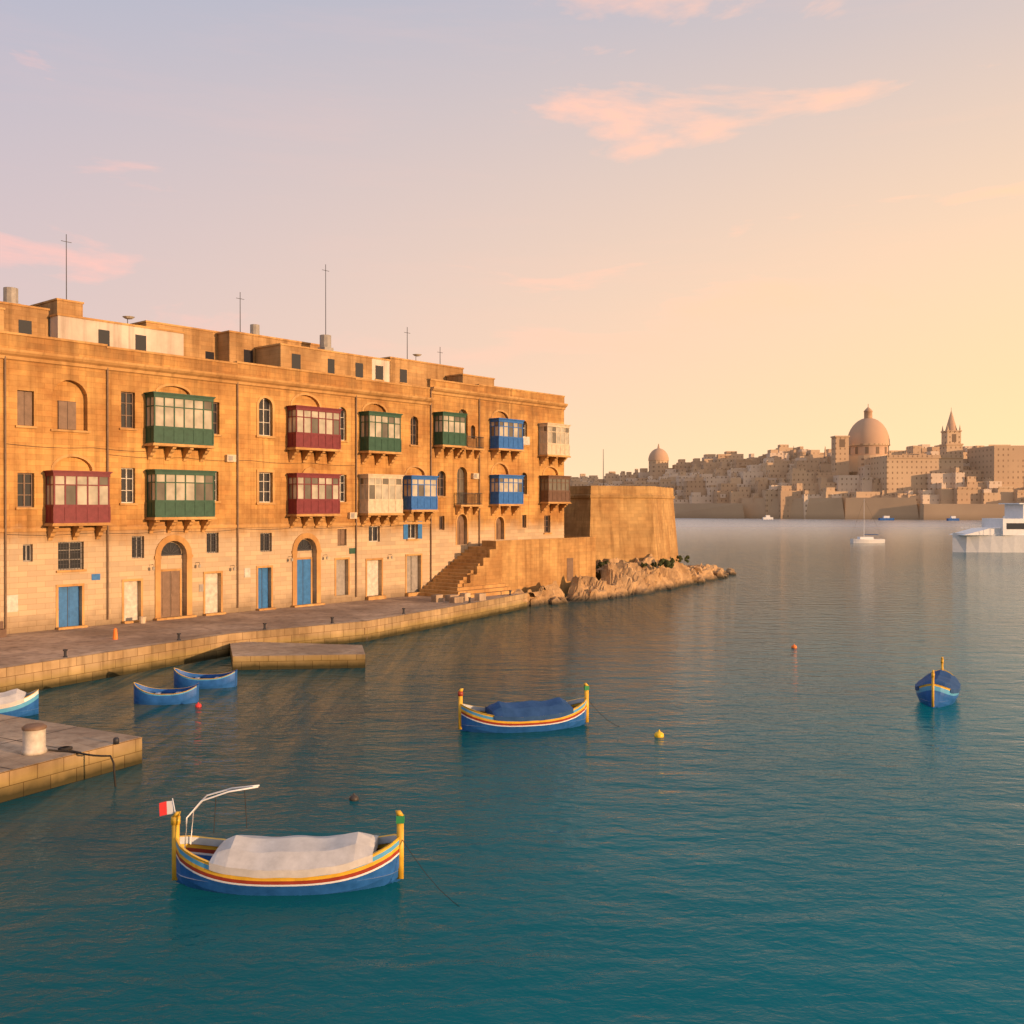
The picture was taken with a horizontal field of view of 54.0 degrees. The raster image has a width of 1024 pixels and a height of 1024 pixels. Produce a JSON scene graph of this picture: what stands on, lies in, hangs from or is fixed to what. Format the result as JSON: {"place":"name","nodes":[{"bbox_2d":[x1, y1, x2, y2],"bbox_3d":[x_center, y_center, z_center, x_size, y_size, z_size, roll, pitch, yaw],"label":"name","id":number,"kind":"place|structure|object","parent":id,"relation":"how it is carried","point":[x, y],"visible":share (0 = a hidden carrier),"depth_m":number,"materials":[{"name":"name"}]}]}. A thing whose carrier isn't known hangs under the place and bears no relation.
{"place":"outdoors","nodes":[
{"label":"outdoors","id":0,"kind":"place"},
{"bbox_2d":[0,590,526,802],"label":"quay","id":1,"kind":"structure","parent":0,"point":[315,637],"depth_m":50.05,"materials":[{"name":"stone"}]},
{"bbox_2d":[21,723,118,786],"bbox_3d":[-12.753,7.047,29.519,2.974,1.764,1.817,0,0,0],"label":"bollard","id":2,"kind":"object","parent":1,"relation":"on","point":[34,738],"visible":1,"depth_m":28.99,"materials":[{"name":"stone"}]},
{"bbox_2d":[0,234,595,639],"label":"townhouses","id":3,"kind":"structure","parent":1,"relation":"on","point":[153,470],"depth_m":65.84,"materials":[{"name":"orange stone"}]},
{"bbox_2d":[0,518,1023,1023],"bbox_3d":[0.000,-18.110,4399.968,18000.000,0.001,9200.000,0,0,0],"label":"water","id":4,"kind":"structure","parent":0,"point":[822,822],"depth_m":25.90,"materials":[{"name":"teal liquid"}]},
{"bbox_2d":[0,689,38,716],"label":"boat","id":5,"kind":"object","parent":4,"relation":"in","point":[17,703],"visible":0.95,"depth_m":38.05,"materials":[{"name":"wood"}]},
{"bbox_2d":[134,682,198,704],"bbox_3d":[-14.094,7.552,40.932,2.511,1.290,1.250,0,0,-8],"label":"dinghy","id":6,"kind":"object","parent":4,"relation":"on","point":[144,695],"visible":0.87,"depth_m":40.54,"materials":[{"name":"blue wood"}]},
{"bbox_2d":[174,668,236,688],"bbox_3d":[-13.601,7.531,44.537,2.697,1.290,1.300,0,0,-5],"label":"dinghy","id":7,"kind":"object","parent":4,"relation":"on","point":[183,679],"visible":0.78,"depth_m":44.13,"materials":[{"name":"blue wood"}]},
{"bbox_2d":[159,785,458,905],"bbox_3d":[-3.914,6.988,21.205,7.056,2.373,2.028,0,0,9],"label":"luzzu","id":8,"kind":"object","parent":4,"relation":"on","point":[294,865],"visible":0.94,"depth_m":20.82,"materials":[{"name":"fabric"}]},
{"bbox_2d":[195,644,796,800],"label":"buoys","id":9,"kind":"object","parent":4,"relation":"on","point":[657,734],"visible":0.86,"depth_m":34.72},
{"bbox_2d":[458,683,619,732],"bbox_3d":[1.095,7.174,36.404,6.199,1.820,1.850,0,0,-14],"label":"luzzu","id":10,"kind":"object","parent":4,"relation":"in","point":[558,713],"visible":0.93,"depth_m":35.62,"materials":[{"name":"wood"}]},
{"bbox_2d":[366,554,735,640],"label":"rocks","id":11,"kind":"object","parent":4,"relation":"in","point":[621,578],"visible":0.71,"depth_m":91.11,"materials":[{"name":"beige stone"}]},
{"bbox_2d":[564,486,678,580],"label":"bastion","id":12,"kind":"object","parent":11,"relation":"on","point":[629,524],"visible":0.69,"depth_m":97.50,"materials":[{"name":"beige stone"}]},
{"bbox_2d":[596,555,689,568],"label":"scrub","id":13,"kind":"object","parent":11,"relation":"on","point":[668,563],"visible":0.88,"depth_m":95.99,"materials":[{"name":"green plant"}]},
{"bbox_2d":[850,508,884,542],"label":"sailboat","id":14,"kind":"object","parent":4,"relation":"on","point":[865,540],"visible":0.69,"depth_m":216.22,"materials":[{"name":"plastic"}]},
{"bbox_2d":[915,657,960,707],"bbox_3d":[17.600,7.164,41.543,1.700,1.820,4.170,0,0,28],"label":"boat","id":15,"kind":"object","parent":4,"relation":"on","point":[941,687],"visible":0.98,"depth_m":40.27,"materials":[{"name":"wood"}]},
{"bbox_2d":[950,503,1023,552],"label":"yacht","id":16,"kind":"object","parent":4,"relation":"on","point":[1002,535],"visible":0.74,"depth_m":172.98,"materials":[{"name":"grey"}]},
{"bbox_2d":[0,0,1023,478],"label":"sky","id":17,"kind":"structure","parent":0,"point":[701,227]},
{"bbox_2d":[570,404,1023,520],"bbox_3d":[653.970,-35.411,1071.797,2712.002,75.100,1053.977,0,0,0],"label":"distant city","id":18,"kind":"object","parent":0,"point":[860,469],"visible":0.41,"depth_m":630.78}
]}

